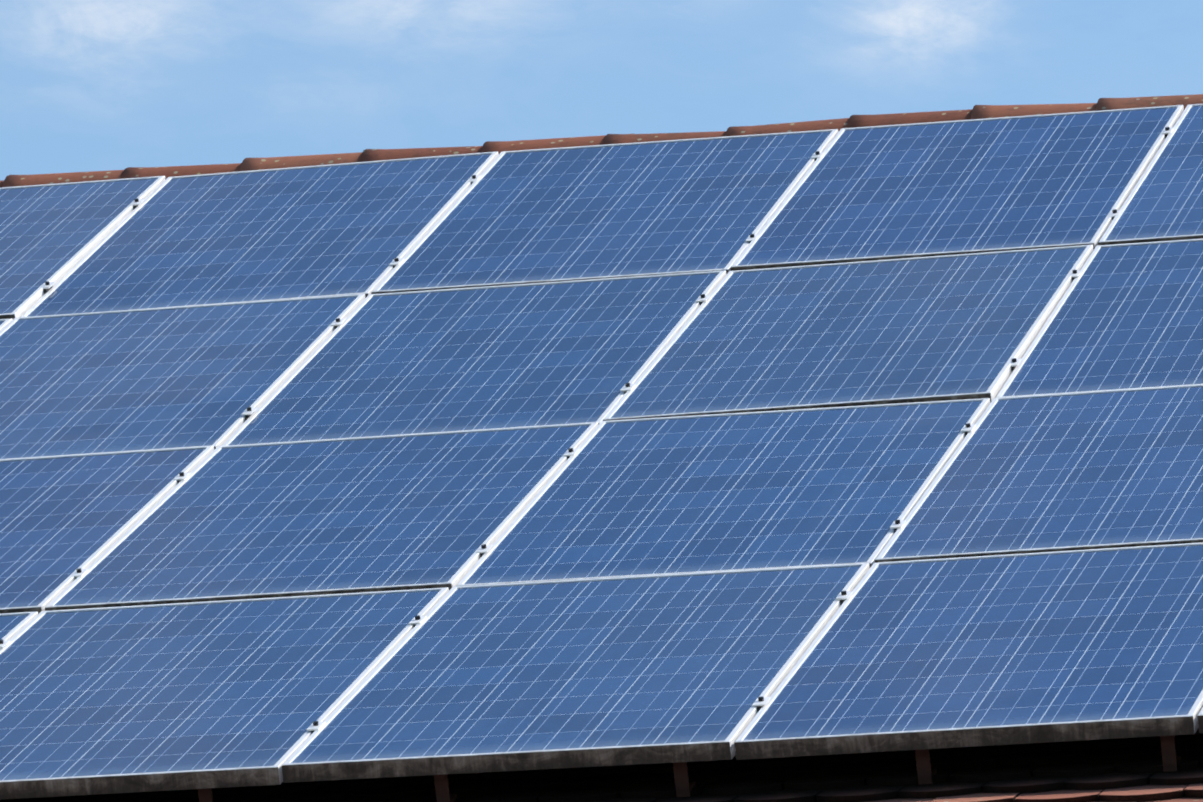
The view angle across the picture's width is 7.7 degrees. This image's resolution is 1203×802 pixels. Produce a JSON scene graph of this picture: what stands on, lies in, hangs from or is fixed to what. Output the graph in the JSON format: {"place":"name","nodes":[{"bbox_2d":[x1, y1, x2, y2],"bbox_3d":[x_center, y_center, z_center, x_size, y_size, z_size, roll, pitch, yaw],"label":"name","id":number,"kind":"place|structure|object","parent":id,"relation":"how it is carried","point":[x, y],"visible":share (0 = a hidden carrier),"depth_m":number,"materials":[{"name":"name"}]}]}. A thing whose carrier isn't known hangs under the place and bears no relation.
{"place":"outdoors","nodes":[
{"label":"outdoors","id":0,"kind":"place"},
{"bbox_2d":[0,127,1173,733],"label":"panel clamps","id":1,"kind":"object","parent":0,"point":[568,453],"visible":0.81,"depth_m":22.59,"materials":[{"name":"silver metal"}]},
{"bbox_2d":[0,732,1202,801],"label":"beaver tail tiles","id":2,"kind":"object","parent":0,"point":[1117,770],"visible":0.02,"depth_m":19.41,"materials":[{"name":"brown tile"}]},
{"bbox_2d":[0,94,1202,187],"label":"roof ridge tiles","id":3,"kind":"object","parent":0,"point":[852,121],"visible":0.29,"depth_m":26.14,"materials":[{"name":"brown tile"}]},
{"bbox_2d":[0,0,1202,180],"label":"sky","id":4,"kind":"structure","parent":0,"point":[86,85],"materials":[{"name":"blue"}]},
{"bbox_2d":[879,5,925,32],"bbox_3d":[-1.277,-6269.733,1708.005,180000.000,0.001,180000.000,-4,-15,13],"label":"cloud","id":5,"kind":"structure","parent":0,"point":[894,21],"depth_m":21625.31,"materials":[{"name":"white"}]},
{"bbox_3d":[0.779,3.867,24.985,19.916,9.143,12.057,-4,-15,13],"label":"barn","id":6,"kind":"object","parent":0,"visible":0},
{"bbox_3d":[0.776,1.097,25.716,20.616,3.521,12.982,-4,-15,13],"label":"roof","id":7,"kind":"object","parent":6,"relation":"on","visible":0},
{"bbox_2d":[0,611,37,639],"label":"solar panel","id":8,"kind":"object","parent":7,"relation":"attached to","point":[12,625],"visible":0.54,"depth_m":21.25,"materials":[{"name":"metal"}]},
{"bbox_2d":[198,728,1198,801],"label":"pv roof hooks","id":9,"kind":"object","parent":7,"relation":"on","point":[926,773],"visible":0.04,"depth_m":19.36,"materials":[{"name":"black metal"}]},
{"bbox_2d":[0,318,11,330],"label":"solar panel","id":10,"kind":"object","parent":9,"relation":"attached to","point":[4,323],"visible":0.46,"depth_m":24.69,"materials":[{"name":"metal"}]},
{"bbox_2d":[0,176,165,319],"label":"solar panel","id":11,"kind":"object","parent":9,"relation":"attached to","point":[55,233],"visible":0.75,"depth_m":25.81,"materials":[{"name":"glass"}]},
{"bbox_2d":[0,446,213,613],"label":"solar panel","id":12,"kind":"object","parent":9,"relation":"attached to","point":[63,518],"visible":0.79,"depth_m":22.39,"materials":[{"name":"glass"}]},
{"bbox_2d":[0,294,364,458],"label":"solar panel","id":13,"kind":"object","parent":9,"relation":"attached to","point":[144,379],"visible":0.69,"depth_m":23.89,"materials":[{"name":"glass"}]},
{"bbox_2d":[0,587,448,799],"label":"solar panel","id":14,"kind":"object","parent":9,"relation":"attached to","point":[183,696],"visible":0.92,"depth_m":20.41,"materials":[{"name":"glass"}]},
{"bbox_2d":[21,151,498,316],"bbox_3d":[-0.954,-0.458,25.415,1.003,0.040,1.646,-4,14,13],"label":"solar panel","id":15,"kind":"object","parent":9,"relation":"attached to","point":[290,233],"visible":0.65,"depth_m":25.39,"materials":[{"name":"glass"}]},
{"bbox_2d":[45,422,597,610],"bbox_3d":[-0.666,0.292,22.021,1.003,0.040,1.646,-4,12,13],"label":"solar panel","id":16,"kind":"object","parent":9,"relation":"attached to","point":[347,515],"visible":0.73,"depth_m":21.96,"materials":[{"name":"glass"}]},
{"bbox_2d":[222,270,725,445],"bbox_3d":[-0.318,-0.099,23.603,1.003,0.042,1.646,-4,14,13],"label":"solar panel","id":17,"kind":"object","parent":9,"relation":"attached to","point":[497,357],"visible":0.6,"depth_m":23.58,"materials":[{"name":"glass"}]},
{"bbox_2d":[282,563,869,782],"bbox_3d":[-0.035,0.605,20.197,1.003,0.040,1.646,-3,12,13],"label":"solar panel","id":18,"kind":"object","parent":9,"relation":"attached to","point":[654,669],"visible":0.94,"depth_m":20.07,"materials":[{"name":"glass"}]},
{"bbox_2d":[371,129,837,293],"bbox_3d":[0.028,-0.523,25.183,1.003,0.040,1.646,-3,14,13],"label":"solar panel","id":19,"kind":"object","parent":9,"relation":"attached to","point":[609,211],"visible":0.81,"depth_m":25.14,"materials":[{"name":"glass"}]},
{"bbox_2d":[456,398,989,585],"bbox_3d":[0.317,0.234,21.789,1.003,0.041,1.646,-3,13,13],"label":"solar panel","id":20,"kind":"object","parent":9,"relation":"attached to","point":[738,491],"visible":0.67,"depth_m":21.75,"materials":[{"name":"glass"}]},
{"bbox_2d":[603,245,1092,420],"bbox_3d":[0.664,-0.167,23.370,1.003,0.041,1.646,-4,13,13],"label":"solar panel","id":21,"kind":"object","parent":9,"relation":"attached to","point":[930,328],"visible":0.81,"depth_m":23.32,"materials":[{"name":"glass"}]},
{"bbox_2d":[731,105,1183,270],"bbox_3d":[1.010,-0.587,24.949,1.003,0.040,1.646,-4,14,13],"label":"solar panel","id":22,"kind":"object","parent":9,"relation":"attached to","point":[885,192],"visible":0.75,"depth_m":24.90,"materials":[{"name":"glass"}]},
{"bbox_2d":[734,542,1202,759],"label":"solar panel","id":23,"kind":"object","parent":9,"relation":"attached to","point":[1062,646],"visible":0.98,"depth_m":19.79,"materials":[{"name":"glass"}]},
{"bbox_2d":[875,384,1202,562],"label":"solar panel","id":24,"kind":"object","parent":9,"relation":"attached to","point":[1072,471],"visible":0.9,"depth_m":21.47,"materials":[{"name":"glass"}]},
{"bbox_2d":[995,239,1202,397],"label":"solar panel","id":25,"kind":"object","parent":9,"relation":"attached to","point":[1126,316],"visible":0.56,"depth_m":23.07,"materials":[{"name":"glass"}]},
{"bbox_2d":[1098,104,1202,245],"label":"solar panel","id":26,"kind":"object","parent":9,"relation":"attached to","point":[1163,201],"visible":0.89,"depth_m":24.51,"materials":[{"name":"glass"}]},
{"bbox_2d":[1197,707,1202,732],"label":"solar panel","id":27,"kind":"object","parent":9,"relation":"attached to","point":[1200,720],"visible":1,"depth_m":19.06,"materials":[{"name":"metal"}]}
]}

